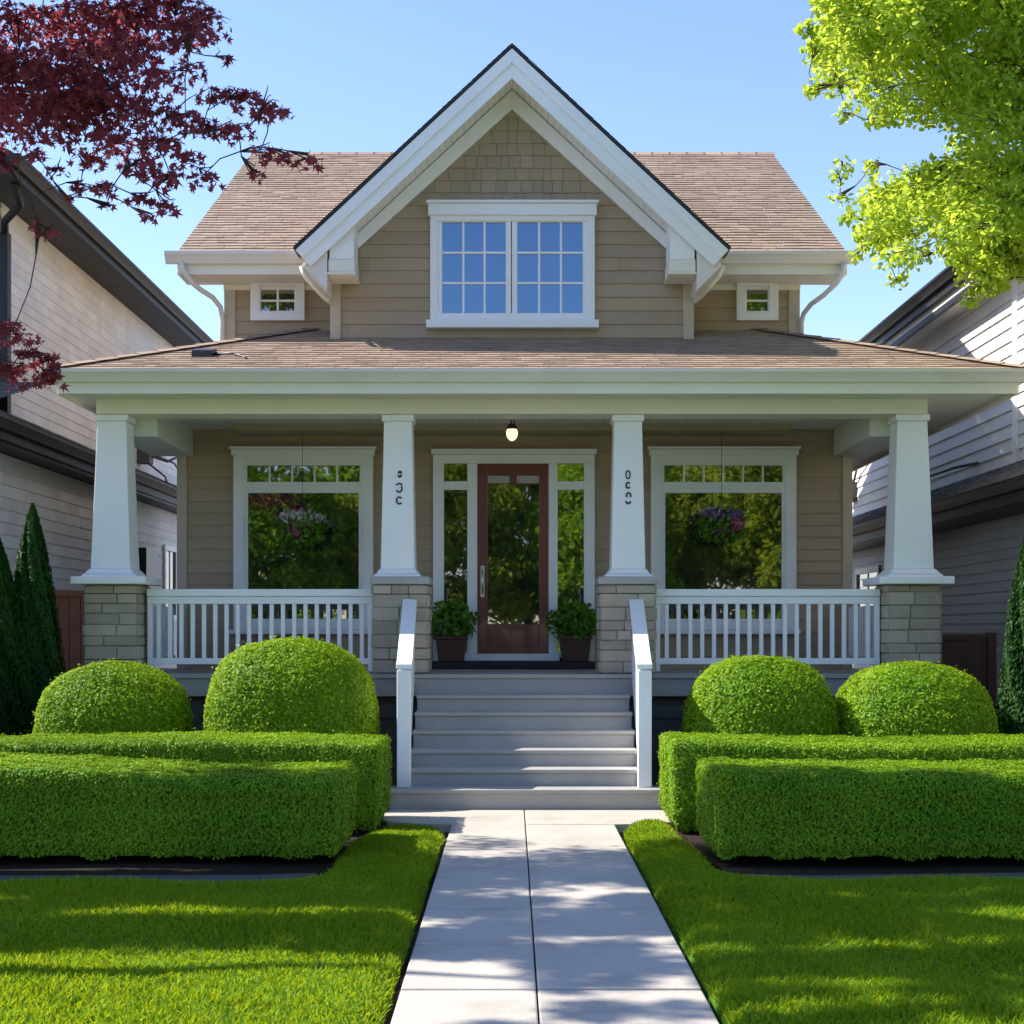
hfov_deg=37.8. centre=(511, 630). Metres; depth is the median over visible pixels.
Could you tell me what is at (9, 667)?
cypress
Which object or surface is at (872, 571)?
window
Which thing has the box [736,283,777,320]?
window
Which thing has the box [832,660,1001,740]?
round bush
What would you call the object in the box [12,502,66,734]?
cypress
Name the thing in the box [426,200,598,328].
window
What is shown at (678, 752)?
hedge
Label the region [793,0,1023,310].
lime tree
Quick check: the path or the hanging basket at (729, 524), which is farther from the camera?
the hanging basket at (729, 524)
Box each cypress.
[0,537,34,739]
[0,699,11,737]
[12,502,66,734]
[993,537,1023,736]
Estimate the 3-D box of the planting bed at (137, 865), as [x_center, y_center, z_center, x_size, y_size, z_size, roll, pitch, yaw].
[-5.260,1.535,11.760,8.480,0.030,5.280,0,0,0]
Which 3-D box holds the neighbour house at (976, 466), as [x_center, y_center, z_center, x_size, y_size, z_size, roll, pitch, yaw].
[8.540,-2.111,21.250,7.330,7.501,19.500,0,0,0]
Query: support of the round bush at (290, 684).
on the planting bed at (137, 865)
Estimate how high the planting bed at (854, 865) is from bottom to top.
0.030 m
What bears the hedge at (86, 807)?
on the planting bed at (137, 865)
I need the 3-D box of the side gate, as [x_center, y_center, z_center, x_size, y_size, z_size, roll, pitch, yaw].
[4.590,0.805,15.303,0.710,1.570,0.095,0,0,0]
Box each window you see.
[162,544,176,620]
[229,446,376,633]
[250,283,304,320]
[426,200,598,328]
[647,446,800,633]
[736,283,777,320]
[855,565,881,605]
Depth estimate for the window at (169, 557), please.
24.02 m
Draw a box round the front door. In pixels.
[478,464,547,652]
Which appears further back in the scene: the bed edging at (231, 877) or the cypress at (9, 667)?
the cypress at (9, 667)
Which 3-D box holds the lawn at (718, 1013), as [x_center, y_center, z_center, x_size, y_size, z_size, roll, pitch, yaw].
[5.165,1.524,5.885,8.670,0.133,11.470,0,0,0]
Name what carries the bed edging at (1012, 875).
on the ground
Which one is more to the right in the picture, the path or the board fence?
the path
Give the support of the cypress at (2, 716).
on the planting bed at (137, 865)
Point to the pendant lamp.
(511, 431)
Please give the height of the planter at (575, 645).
0.676 m
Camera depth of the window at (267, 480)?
16.58 m
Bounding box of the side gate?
[940,632,996,713]
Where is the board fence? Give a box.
[52,590,84,679]
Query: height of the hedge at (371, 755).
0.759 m
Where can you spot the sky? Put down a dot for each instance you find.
(353, 75)
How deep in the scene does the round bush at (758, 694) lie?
12.75 m
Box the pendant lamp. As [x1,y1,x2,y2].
[506,419,517,440]
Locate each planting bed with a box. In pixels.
[0,805,388,875]
[673,823,1023,874]
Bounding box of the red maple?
[0,0,325,393]
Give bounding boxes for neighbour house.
[0,150,212,667]
[851,221,1023,712]
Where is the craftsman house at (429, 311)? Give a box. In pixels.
[45,43,1023,816]
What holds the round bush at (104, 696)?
on the planting bed at (137, 865)
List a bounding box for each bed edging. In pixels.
[0,873,317,881]
[741,872,1023,879]
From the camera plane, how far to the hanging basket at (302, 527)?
16.09 m
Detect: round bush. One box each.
[32,658,195,736]
[200,635,379,736]
[679,653,839,739]
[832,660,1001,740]
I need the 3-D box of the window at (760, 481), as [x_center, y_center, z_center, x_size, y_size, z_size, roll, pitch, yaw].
[2.342,-0.996,16.539,1.691,2.072,0.110,0,0,0]
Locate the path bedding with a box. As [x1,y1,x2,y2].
[381,808,721,1023]
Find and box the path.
[379,809,718,1023]
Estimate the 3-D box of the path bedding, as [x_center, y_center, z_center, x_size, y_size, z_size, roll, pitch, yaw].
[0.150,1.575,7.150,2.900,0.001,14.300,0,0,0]
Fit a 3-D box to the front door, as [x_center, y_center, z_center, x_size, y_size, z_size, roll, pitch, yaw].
[0.011,-0.796,16.540,0.779,2.092,0.112,0,0,0]
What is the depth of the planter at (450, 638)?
16.23 m
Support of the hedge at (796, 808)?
on the planting bed at (854, 865)
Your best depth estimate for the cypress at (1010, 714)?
13.22 m
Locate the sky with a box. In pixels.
[0,0,1020,340]
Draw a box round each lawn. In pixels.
[0,837,441,1023]
[625,823,1023,1023]
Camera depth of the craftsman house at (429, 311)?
15.55 m
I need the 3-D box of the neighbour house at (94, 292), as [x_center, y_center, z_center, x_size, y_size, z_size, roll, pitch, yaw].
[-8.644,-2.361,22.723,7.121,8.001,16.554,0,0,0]
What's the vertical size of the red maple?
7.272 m
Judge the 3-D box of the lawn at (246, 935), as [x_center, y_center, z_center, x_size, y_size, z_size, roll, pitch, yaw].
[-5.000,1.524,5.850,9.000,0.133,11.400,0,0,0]
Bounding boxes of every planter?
[430,598,479,661]
[545,600,597,661]
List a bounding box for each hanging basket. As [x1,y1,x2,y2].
[275,431,330,549]
[693,431,746,546]
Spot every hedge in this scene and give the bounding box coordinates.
[0,727,392,831]
[0,748,360,860]
[655,729,1023,832]
[692,752,1023,861]
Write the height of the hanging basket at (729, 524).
1.329 m

